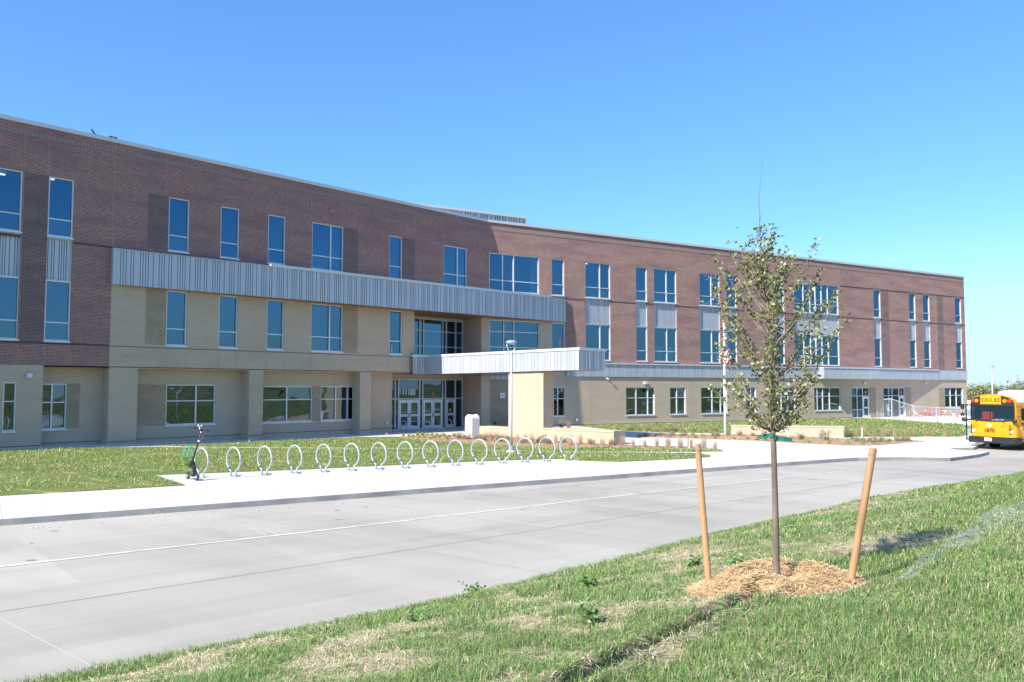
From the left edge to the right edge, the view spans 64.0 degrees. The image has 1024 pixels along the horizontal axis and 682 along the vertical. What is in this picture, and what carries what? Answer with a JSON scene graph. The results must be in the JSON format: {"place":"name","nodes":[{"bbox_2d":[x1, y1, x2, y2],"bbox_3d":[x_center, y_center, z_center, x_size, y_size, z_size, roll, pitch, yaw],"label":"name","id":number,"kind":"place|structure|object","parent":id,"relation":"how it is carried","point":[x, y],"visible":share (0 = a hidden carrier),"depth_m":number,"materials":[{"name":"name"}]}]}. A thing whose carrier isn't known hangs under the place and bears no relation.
{"place":"outdoors","nodes":[
{"label":"outdoors","id":0,"kind":"place"},
{"bbox_2d":[148,437,723,451],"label":"lawn","id":1,"kind":"structure","parent":0,"point":[453,444],"depth_m":42.42,"materials":[{"name":"green plant"}]},
{"bbox_2d":[0,417,970,495],"bbox_3d":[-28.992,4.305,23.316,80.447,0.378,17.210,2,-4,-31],"label":"lawn","id":2,"kind":"structure","parent":0,"point":[91,478],"depth_m":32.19,"materials":[{"name":"green plant"}]},
{"bbox_2d":[506,340,516,452],"bbox_3d":[-0.034,2.826,38.902,0.550,5.750,0.550,0,-3,0],"label":"lamp post","id":3,"kind":"object","parent":2,"relation":"on","point":[511,411],"visible":0.89,"depth_m":38.85,"materials":[{"name":"metal"}]},
{"bbox_2d":[0,409,988,525],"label":"sidewalk","id":4,"kind":"structure","parent":0,"point":[210,491],"depth_m":27.94,"materials":[{"name":"concrete"}]},
{"bbox_2d":[186,425,208,480],"bbox_3d":[-10.341,3.601,26.459,1.016,1.800,0.541,-2,-4,27],"label":"scooter","id":5,"kind":"object","parent":4,"relation":"on","point":[194,474],"visible":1,"depth_m":26.34,"materials":[{"name":"black metal"}]},
{"bbox_2d":[194,447,208,478],"bbox_3d":[-10.275,4.029,27.115,0.871,1.011,0.156,-3,-4,39],"label":"bike rack","id":6,"kind":"object","parent":4,"relation":"on","point":[206,452],"visible":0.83,"depth_m":26.99,"materials":[{"name":"silver metal"}]},
{"bbox_2d":[226,446,240,476],"bbox_3d":[-9.375,4.058,27.596,0.871,1.011,0.156,-3,-4,39],"label":"bike rack","id":7,"kind":"object","parent":4,"relation":"on","point":[237,449],"visible":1,"depth_m":27.53,"materials":[{"name":"silver metal"}]},
{"bbox_2d":[257,445,272,474],"bbox_3d":[-8.475,4.086,28.077,0.871,1.011,0.156,-3,-4,39],"label":"bike rack","id":8,"kind":"object","parent":4,"relation":"on","point":[260,467],"visible":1,"depth_m":28.09,"materials":[{"name":"silver metal"}]},
{"bbox_2d":[287,444,302,473],"bbox_3d":[-7.575,4.115,28.558,0.871,1.011,0.156,-3,-4,39],"label":"bike rack","id":9,"kind":"object","parent":4,"relation":"on","point":[290,447],"visible":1,"depth_m":28.51,"materials":[{"name":"silver metal"}]},
{"bbox_2d":[316,444,331,472],"bbox_3d":[-6.675,4.143,29.040,0.871,1.011,0.156,-3,-4,39],"label":"bike rack","id":10,"kind":"object","parent":4,"relation":"on","point":[326,445],"visible":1,"depth_m":28.97,"materials":[{"name":"silver metal"}]},
{"bbox_2d":[344,443,359,470],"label":"bike rack","id":11,"kind":"object","parent":4,"relation":"on","point":[354,444],"visible":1,"depth_m":29.48,"materials":[{"name":"silver metal"}]},
{"bbox_2d":[371,442,386,469],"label":"bike rack","id":12,"kind":"object","parent":4,"relation":"on","point":[374,462],"visible":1,"depth_m":29.99,"materials":[{"name":"silver metal"}]},
{"bbox_2d":[397,441,413,468],"bbox_3d":[-3.975,4.228,30.483,0.871,1.011,0.156,-3,-4,39],"label":"bike rack","id":13,"kind":"object","parent":4,"relation":"on","point":[411,457],"visible":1,"depth_m":30.47,"materials":[{"name":"silver metal"}]},
{"bbox_2d":[422,440,438,466],"bbox_3d":[-3.075,4.257,30.965,0.871,1.011,0.156,-3,-4,39],"label":"bike rack","id":14,"kind":"object","parent":4,"relation":"on","point":[426,460],"visible":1,"depth_m":30.96,"materials":[{"name":"silver metal"}]},
{"bbox_2d":[447,439,463,465],"bbox_3d":[-2.175,4.285,31.446,0.871,1.011,0.156,-3,-4,39],"label":"bike rack","id":15,"kind":"object","parent":4,"relation":"on","point":[462,452],"visible":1,"depth_m":31.37,"materials":[{"name":"silver metal"}]},
{"bbox_2d":[465,413,479,437],"bbox_3d":[-2.413,5.288,49.762,0.680,1.770,0.730,-3,-4,43],"label":"cabinet","id":16,"kind":"object","parent":4,"relation":"on","point":[472,422],"visible":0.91,"depth_m":49.57,"materials":[{"name":"white paint"}]},
{"bbox_2d":[0,114,967,449],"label":"school building","id":17,"kind":"structure","parent":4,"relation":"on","point":[152,294],"depth_m":51.31,"materials":[{"name":"brick"}]},
{"bbox_2d":[1,382,16,432],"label":"window","id":18,"kind":"structure","parent":17,"relation":"in","point":[9,388],"depth_m":37.76,"materials":[{"name":"clear glass"}]},
{"bbox_2d":[0,276,18,340],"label":"window","id":19,"kind":"structure","parent":17,"relation":"in","point":[9,286],"depth_m":37.91,"materials":[{"name":"blue glass"}]},
{"bbox_2d":[0,167,22,232],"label":"window","id":20,"kind":"structure","parent":17,"relation":"in","point":[11,181],"depth_m":38.13,"materials":[{"name":"blue glass"}]},
{"bbox_2d":[41,384,66,430],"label":"window","id":21,"kind":"structure","parent":17,"relation":"in","point":[54,395],"depth_m":39.91,"materials":[{"name":"clear glass"}]},
{"bbox_2d":[43,280,70,342],"bbox_3d":[-21.843,-1.414,39.356,0.260,2.975,1.190,-3,-4,43],"label":"window","id":22,"kind":"structure","parent":17,"relation":"in","point":[57,293],"depth_m":39.43,"materials":[{"name":"blue glass"}]},
{"bbox_2d":[47,176,73,239],"bbox_3d":[-21.837,-6.420,39.640,0.260,2.945,1.190,-3,-4,43],"label":"window","id":23,"kind":"structure","parent":17,"relation":"in","point":[61,190],"depth_m":39.71,"materials":[{"name":"blue glass"}]},
{"bbox_2d":[165,290,186,346],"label":"window","id":24,"kind":"structure","parent":17,"relation":"in","point":[176,311],"depth_m":43.73,"materials":[{"name":"blue glass"}]},
{"bbox_2d":[167,197,189,253],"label":"window","id":25,"kind":"structure","parent":17,"relation":"in","point":[178,232],"depth_m":44.01,"materials":[{"name":"blue glass"}]},
{"bbox_2d":[165,384,215,426],"bbox_3d":[-17.610,3.514,44.902,0.260,2.255,2.870,-3,-4,43],"label":"window","id":26,"kind":"structure","parent":17,"relation":"in","point":[194,405],"depth_m":44.94,"materials":[{"name":"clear glass"}]},
{"bbox_2d":[218,295,237,348],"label":"window","id":27,"kind":"structure","parent":17,"relation":"in","point":[228,305],"depth_m":45.90,"materials":[{"name":"blue glass"}]},
{"bbox_2d":[220,206,239,260],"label":"window","id":28,"kind":"structure","parent":17,"relation":"in","point":[229,241],"depth_m":46.18,"materials":[{"name":"blue glass"}]},
{"bbox_2d":[266,299,283,350],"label":"window","id":29,"kind":"structure","parent":17,"relation":"in","point":[275,308],"depth_m":48.08,"materials":[{"name":"blue glass"}]},
{"bbox_2d":[267,214,284,264],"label":"window","id":30,"kind":"structure","parent":17,"relation":"in","point":[276,224],"depth_m":48.36,"materials":[{"name":"blue glass"}]},
{"bbox_2d":[263,386,312,423],"bbox_3d":[-13.617,3.824,49.228,0.260,2.215,3.760,-3,-4,43],"label":"window","id":31,"kind":"structure","parent":17,"relation":"in","point":[281,404],"depth_m":49.36,"materials":[{"name":"clear glass"}]},
{"bbox_2d":[310,303,342,352],"bbox_3d":[-11.460,-0.762,50.616,0.260,2.975,2.390,-3,-4,43],"label":"window","id":32,"kind":"structure","parent":17,"relation":"in","point":[326,320],"depth_m":50.70,"materials":[{"name":"blue glass"}]},
{"bbox_2d":[312,222,342,271],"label":"window","id":33,"kind":"structure","parent":17,"relation":"in","point":[327,240],"depth_m":50.98,"materials":[{"name":"blue glass"}]},
{"bbox_2d":[320,386,351,421],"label":"window","id":34,"kind":"structure","parent":17,"relation":"in","point":[336,401],"depth_m":51.99,"materials":[{"name":"clear glass"}]},
{"bbox_2d":[389,235,401,278],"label":"window","id":35,"kind":"structure","parent":17,"relation":"in","point":[395,266],"depth_m":54.98,"materials":[{"name":"blue glass"}]},
{"bbox_2d":[389,310,402,355],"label":"window","id":36,"kind":"structure","parent":17,"relation":"in","point":[395,327],"depth_m":54.72,"materials":[{"name":"blue glass"}]},
{"bbox_2d":[399,400,408,429],"bbox_3d":[-7.617,5.190,57.689,0.693,2.110,0.737,0,-3,0],"label":"door","id":37,"kind":"structure","parent":17,"relation":"in","point":[403,404],"depth_m":57.71,"materials":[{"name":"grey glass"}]},
{"bbox_2d":[409,400,418,429],"bbox_3d":[-6.989,5.230,58.372,0.690,2.110,0.737,0,-3,0],"label":"door","id":38,"kind":"structure","parent":17,"relation":"in","point":[413,404],"depth_m":58.37,"materials":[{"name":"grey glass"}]},
{"bbox_2d":[392,379,462,430],"bbox_3d":[-6.441,4.542,59.044,0.150,3.600,7.900,-3,-4,43],"label":"window","id":39,"kind":"structure","parent":17,"relation":"in","point":[443,389],"depth_m":59.50,"materials":[{"name":"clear glass"}]},
{"bbox_2d":[423,399,432,428],"bbox_3d":[-6.103,5.285,59.331,0.687,2.110,0.730,0,-3,0],"label":"door","id":40,"kind":"structure","parent":17,"relation":"in","point":[427,403],"depth_m":59.35,"materials":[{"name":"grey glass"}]},
{"bbox_2d":[433,399,441,427],"bbox_3d":[-5.482,5.324,60.006,0.683,2.110,0.730,0,-3,0],"label":"door","id":41,"kind":"structure","parent":17,"relation":"in","point":[437,403],"depth_m":60.02,"materials":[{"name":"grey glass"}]},
{"bbox_2d":[414,318,462,354],"bbox_3d":[-6.036,-0.090,59.741,0.150,3.030,6.720,-3,-4,43],"label":"window","id":42,"kind":"structure","parent":17,"relation":"in","point":[431,336],"depth_m":60.37,"materials":[{"name":"blue glass"}]},
{"bbox_2d":[446,399,454,427],"bbox_3d":[-4.591,5.380,60.972,0.690,2.110,0.737,0,-3,0],"label":"door","id":43,"kind":"structure","parent":17,"relation":"in","point":[450,403],"depth_m":60.98,"materials":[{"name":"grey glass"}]},
{"bbox_2d":[444,245,466,285],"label":"window","id":44,"kind":"structure","parent":17,"relation":"in","point":[455,258],"depth_m":59.00,"materials":[{"name":"blue glass"}]},
{"bbox_2d":[489,320,538,351],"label":"window","id":45,"kind":"structure","parent":17,"relation":"in","point":[526,334],"depth_m":62.21,"materials":[{"name":"blue glass"}]},
{"bbox_2d":[489,253,539,294],"bbox_3d":[0.172,-5.099,62.462,4.470,2.945,0.260,2,-4,-30],"label":"window","id":46,"kind":"structure","parent":17,"relation":"in","point":[507,272],"depth_m":62.53,"materials":[{"name":"blue glass"}]},
{"bbox_2d":[551,259,564,296],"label":"window","id":47,"kind":"structure","parent":17,"relation":"in","point":[557,264],"depth_m":64.57,"materials":[{"name":"blue glass"}]},
{"bbox_2d":[552,323,564,348],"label":"window","id":48,"kind":"structure","parent":17,"relation":"in","point":[557,328],"depth_m":64.30,"materials":[{"name":"blue glass"}]},
{"bbox_2d":[553,387,565,416],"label":"window","id":49,"kind":"structure","parent":17,"relation":"in","point":[559,392],"depth_m":64.06,"materials":[{"name":"clear glass"}]},
{"bbox_2d":[585,262,610,299],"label":"window","id":50,"kind":"structure","parent":17,"relation":"in","point":[597,275],"depth_m":66.49,"materials":[{"name":"blue glass"}]},
{"bbox_2d":[585,324,611,360],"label":"window","id":51,"kind":"structure","parent":17,"relation":"in","point":[596,336],"depth_m":66.27,"materials":[{"name":"blue glass"}]},
{"bbox_2d":[626,387,655,415],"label":"window","id":52,"kind":"structure","parent":17,"relation":"in","point":[643,397],"depth_m":68.13,"materials":[{"name":"clear glass"}]},
{"bbox_2d":[636,267,647,301],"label":"window","id":53,"kind":"structure","parent":17,"relation":"in","point":[641,272],"depth_m":68.80,"materials":[{"name":"blue glass"}]},
{"bbox_2d":[636,326,648,361],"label":"window","id":54,"kind":"structure","parent":17,"relation":"in","point":[641,332],"depth_m":68.50,"materials":[{"name":"blue glass"}]},
{"bbox_2d":[654,268,676,303],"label":"window","id":55,"kind":"structure","parent":17,"relation":"in","point":[664,279],"depth_m":70.07,"materials":[{"name":"blue glass"}]},
{"bbox_2d":[654,327,677,362],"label":"window","id":56,"kind":"structure","parent":17,"relation":"in","point":[665,339],"depth_m":69.80,"materials":[{"name":"blue glass"}]},
{"bbox_2d":[670,387,686,414],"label":"window","id":57,"kind":"structure","parent":17,"relation":"in","point":[677,396],"depth_m":70.20,"materials":[{"name":"clear glass"}]},
{"bbox_2d":[699,273,720,306],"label":"window","id":58,"kind":"structure","parent":17,"relation":"in","point":[705,289],"depth_m":72.58,"materials":[{"name":"blue glass"}]},
{"bbox_2d":[700,330,720,363],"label":"window","id":59,"kind":"structure","parent":17,"relation":"in","point":[708,353],"depth_m":72.36,"materials":[{"name":"blue glass"}]},
{"bbox_2d":[701,387,727,414],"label":"window","id":60,"kind":"structure","parent":17,"relation":"in","point":[708,407],"depth_m":72.15,"materials":[{"name":"clear glass"}]},
{"bbox_2d":[726,275,736,308],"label":"window","id":61,"kind":"structure","parent":17,"relation":"in","point":[733,305],"depth_m":73.99,"materials":[{"name":"blue glass"}]},
{"bbox_2d":[727,331,737,363],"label":"window","id":62,"kind":"structure","parent":17,"relation":"in","point":[732,347],"depth_m":73.77,"materials":[{"name":"blue glass"}]},
{"bbox_2d":[746,387,756,412],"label":"window","id":63,"kind":"structure","parent":17,"relation":"in","point":[752,390],"depth_m":74.68,"materials":[{"name":"clear glass"}]},
{"bbox_2d":[775,387,795,412],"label":"window","id":64,"kind":"structure","parent":17,"relation":"in","point":[788,388],"depth_m":76.96,"materials":[{"name":"clear glass"}]},
{"bbox_2d":[794,282,838,315],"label":"window","id":65,"kind":"structure","parent":17,"relation":"in","point":[823,294],"depth_m":79.86,"materials":[{"name":"blue glass"}]},
{"bbox_2d":[795,334,839,365],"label":"window","id":66,"kind":"structure","parent":17,"relation":"in","point":[828,360],"depth_m":79.71,"materials":[{"name":"blue glass"}]},
{"bbox_2d":[814,387,841,410],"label":"window","id":67,"kind":"structure","parent":17,"relation":"in","point":[825,398],"depth_m":79.86,"materials":[{"name":"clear glass"}]},
{"bbox_2d":[852,387,869,417],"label":"window","id":68,"kind":"structure","parent":17,"relation":"in","point":[857,393],"depth_m":82.20,"materials":[{"name":"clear glass"}]},
{"bbox_2d":[863,396,868,416],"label":"door","id":69,"kind":"structure","parent":17,"relation":"in","point":[865,398],"depth_m":82.71,"materials":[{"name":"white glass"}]},
{"bbox_2d":[873,289,880,317],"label":"window","id":70,"kind":"structure","parent":17,"relation":"in","point":[876,293],"depth_m":84.43,"materials":[{"name":"blue glass"}]},
{"bbox_2d":[874,338,882,366],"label":"window","id":71,"kind":"structure","parent":17,"relation":"in","point":[878,359],"depth_m":84.15,"materials":[{"name":"blue glass"}]},
{"bbox_2d":[884,388,904,416],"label":"window","id":72,"kind":"structure","parent":17,"relation":"in","point":[894,393],"depth_m":85.02,"materials":[{"name":"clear glass"}]},
{"bbox_2d":[909,293,916,320],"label":"window","id":73,"kind":"structure","parent":17,"relation":"in","point":[911,295],"depth_m":87.38,"materials":[{"name":"blue glass"}]},
{"bbox_2d":[910,340,917,367],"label":"window","id":74,"kind":"structure","parent":17,"relation":"in","point":[913,359],"depth_m":87.12,"materials":[{"name":"blue glass"}]},
{"bbox_2d":[923,294,930,321],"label":"window","id":75,"kind":"structure","parent":17,"relation":"in","point":[926,317],"depth_m":88.62,"materials":[{"name":"blue glass"}]},
{"bbox_2d":[924,341,930,367],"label":"window","id":76,"kind":"structure","parent":17,"relation":"in","point":[927,353],"depth_m":88.38,"materials":[{"name":"blue glass"}]},
{"bbox_2d":[945,387,962,407],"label":"window","id":77,"kind":"structure","parent":17,"relation":"in","point":[953,395],"depth_m":90.39,"materials":[{"name":"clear glass"}]},
{"bbox_2d":[955,297,961,323],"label":"window","id":78,"kind":"structure","parent":17,"relation":"in","point":[957,300],"depth_m":91.59,"materials":[{"name":"blue glass"}]},
{"bbox_2d":[956,342,963,368],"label":"window","id":79,"kind":"structure","parent":17,"relation":"in","point":[958,344],"depth_m":91.30,"materials":[{"name":"blue glass"}]},
{"bbox_2d":[480,426,625,443],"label":"brick wall","id":80,"kind":"structure","parent":4,"relation":"on","point":[594,434],"depth_m":47.50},
{"bbox_2d":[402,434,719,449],"bbox_3d":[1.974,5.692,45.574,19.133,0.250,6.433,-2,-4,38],"label":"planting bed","id":81,"kind":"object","parent":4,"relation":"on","point":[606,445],"visible":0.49,"depth_m":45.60,"materials":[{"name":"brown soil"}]},
{"bbox_2d":[400,434,924,449],"bbox_3d":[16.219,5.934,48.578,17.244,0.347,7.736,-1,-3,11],"label":"planting bed","id":82,"kind":"object","parent":4,"relation":"on","point":[722,436],"visible":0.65,"depth_m":49.10,"materials":[{"name":"wood"}]},
{"bbox_2d":[722,320,726,433],"bbox_3d":[13.797,2.478,53.196,0.180,7.710,0.180,0,-3,0],"label":"flagpole","id":83,"kind":"object","parent":4,"relation":"on","point":[724,373],"visible":0.57,"depth_m":53.08,"materials":[{"name":"silver metal"}]},
{"bbox_2d":[720,334,732,368],"bbox_3d":[13.881,0.633,53.080,0.846,2.460,0.300,0,-3,0],"label":"flag","id":84,"kind":"object","parent":83,"relation":"hanging from","point":[726,352],"visible":0.54,"depth_m":53.03,"materials":[{"name":"red fabric"}]},
{"bbox_2d":[730,425,844,437],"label":"brick wall","id":85,"kind":"structure","parent":4,"relation":"on","point":[814,431],"depth_m":52.03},
{"bbox_2d":[879,398,969,419],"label":"railing","id":86,"kind":"object","parent":4,"relation":"on","point":[920,406],"visible":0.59,"depth_m":80.79,"materials":[{"name":"grey metal"}]},
{"bbox_2d":[0,444,1023,681],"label":"road","id":87,"kind":"structure","parent":0,"point":[122,625],"depth_m":15.99,"materials":[{"name":"grey concrete"}]},
{"bbox_2d":[231,521,288,535],"bbox_3d":[-5.653,4.187,18.413,0.596,0.001,2.402,3,-4,-38],"label":"tyre mark","id":88,"kind":"object","parent":87,"relation":"on","point":[261,527],"visible":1,"depth_m":18.39,"materials":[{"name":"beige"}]},
{"bbox_2d":[0,471,842,566],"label":"road marking","id":89,"kind":"object","parent":87,"relation":"on","point":[365,525],"visible":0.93,"depth_m":18.33,"materials":[{"name":"white paint"}]},
{"bbox_2d":[0,471,957,611],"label":"road joint","id":90,"kind":"object","parent":87,"relation":"on","point":[396,551],"visible":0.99,"depth_m":15.26,"materials":[{"name":"grey concrete"}]},
{"bbox_2d":[0,462,980,665],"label":"road seam","id":91,"kind":"object","parent":87,"relation":"on","point":[361,538],"visible":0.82,"depth_m":15.53,"materials":[{"name":"grey asphalt"}]},
{"bbox_2d":[960,390,1023,446],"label":"school bus","id":92,"kind":"object","parent":87,"relation":"on","point":[997,420],"visible":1,"depth_m":46.73,"materials":[{"name":"yellow metal"}]},
{"bbox_2d":[0,0,1023,388],"label":"sky","id":93,"kind":"structure","parent":0,"point":[890,133],"materials":[{"name":"blue"}]},
{"bbox_2d":[4,471,1023,681],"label":"grass bank","id":94,"kind":"structure","parent":0,"point":[710,604],"depth_m":7.53,"materials":[{"name":"green plant"}]},
{"bbox_2d":[403,606,430,623],"bbox_3d":[-1.041,3.046,9.127,0.277,0.210,0.323,-1,-3,15],"label":"weed","id":95,"kind":"object","parent":94,"relation":"on","point":[419,613],"visible":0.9,"depth_m":9.10,"materials":[{"name":"green plant"}]},
{"bbox_2d":[457,579,485,594],"bbox_3d":[-0.656,3.666,12.123,0.432,0.200,0.418,-1,-3,22],"label":"weed","id":96,"kind":"object","parent":94,"relation":"on","point":[471,587],"visible":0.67,"depth_m":12.18,"materials":[{"name":"green plant"}]},
{"bbox_2d":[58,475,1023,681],"bbox_3d":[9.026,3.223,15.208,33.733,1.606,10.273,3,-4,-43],"label":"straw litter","id":97,"kind":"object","parent":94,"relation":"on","point":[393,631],"visible":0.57,"depth_m":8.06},
{"bbox_2d":[575,573,598,586],"bbox_3d":[0.995,3.152,10.750,0.312,0.198,0.288,0,-3,0],"label":"weed","id":98,"kind":"object","parent":94,"relation":"on","point":[589,581],"visible":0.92,"depth_m":10.72,"materials":[{"name":"green plant"}]},
{"bbox_2d":[576,597,601,627],"bbox_3d":[0.727,2.550,7.690,0.263,0.259,0.244,2,-4,-33],"label":"weed","id":99,"kind":"object","parent":94,"relation":"on","point":[588,616],"visible":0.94,"depth_m":7.68,"materials":[{"name":"green plant"}]},
{"bbox_2d":[681,555,700,567],"bbox_3d":[2.525,3.089,11.450,0.313,0.166,0.217,2,-4,-28],"label":"weed","id":100,"kind":"object","parent":94,"relation":"on","point":[695,561],"visible":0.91,"depth_m":11.42,"materials":[{"name":"green plant"}]},
{"bbox_2d":[695,444,711,583],"bbox_3d":[2.131,2.077,9.077,0.195,1.869,0.078,-1,-3,16],"label":"tree stake","id":101,"kind":"object","parent":94,"relation":"on","point":[703,519],"visible":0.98,"depth_m":9.06,"materials":[{"name":"brown wood"}]},
{"bbox_2d":[726,552,743,564],"bbox_3d":[2.972,2.921,10.933,0.236,0.195,0.326,-2,-4,31],"label":"weed","id":102,"kind":"object","parent":94,"relation":"on","point":[732,560],"visible":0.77,"depth_m":10.91,"materials":[{"name":"green plant"}]},
{"bbox_2d":[681,555,865,599],"bbox_3d":[2.860,2.636,8.934,2.015,0.460,1.604,0,-3,0],"label":"straw mound","id":103,"kind":"object","parent":94,"relation":"on","point":[804,577],"visible":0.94,"depth_m":8.69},
{"bbox_2d":[700,161,851,576],"bbox_3d":[2.815,0.324,8.937,1.546,4.714,1.107,0,-3,0],"label":"young tree","id":104,"kind":"object","parent":103,"relation":"on","point":[761,281],"visible":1,"depth_m":8.91,"materials":[{"name":"green plant"}]},
{"bbox_2d":[773,435,863,453],"bbox_3d":[3.300,1.110,8.777,1.016,0.185,0.093,-1,-3,15],"label":"tree strap","id":105,"kind":"object","parent":104,"relation":"attached to","point":[781,438],"visible":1,"depth_m":8.83,"materials":[{"name":"teal fabric"}]},
{"bbox_2d":[847,447,876,581],"bbox_3d":[3.648,1.955,8.597,0.364,1.674,0.084,-1,-3,17],"label":"tree stake","id":106,"kind":"object","parent":94,"relation":"on","point":[852,571],"visible":0.94,"depth_m":8.57,"materials":[{"name":"brown wood"}]},
{"bbox_2d":[577,418,970,436],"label":"lawn","id":107,"kind":"structure","parent":0,"point":[859,434],"depth_m":61.38,"materials":[{"name":"green plant"}]},
{"label":"terrain","id":108,"kind":"structure","parent":0,"visible":0},
{"bbox_2d":[967,382,990,400],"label":"tree","id":109,"kind":"object","parent":108,"relation":"on","point":[971,395],"visible":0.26,"depth_m":148.60,"materials":[{"name":"green plant"}]},
{"bbox_2d":[967,383,1001,398],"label":"tree","id":110,"kind":"object","parent":108,"relation":"on","point":[996,390],"visible":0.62,"depth_m":148.97,"materials":[{"name":"green plant"}]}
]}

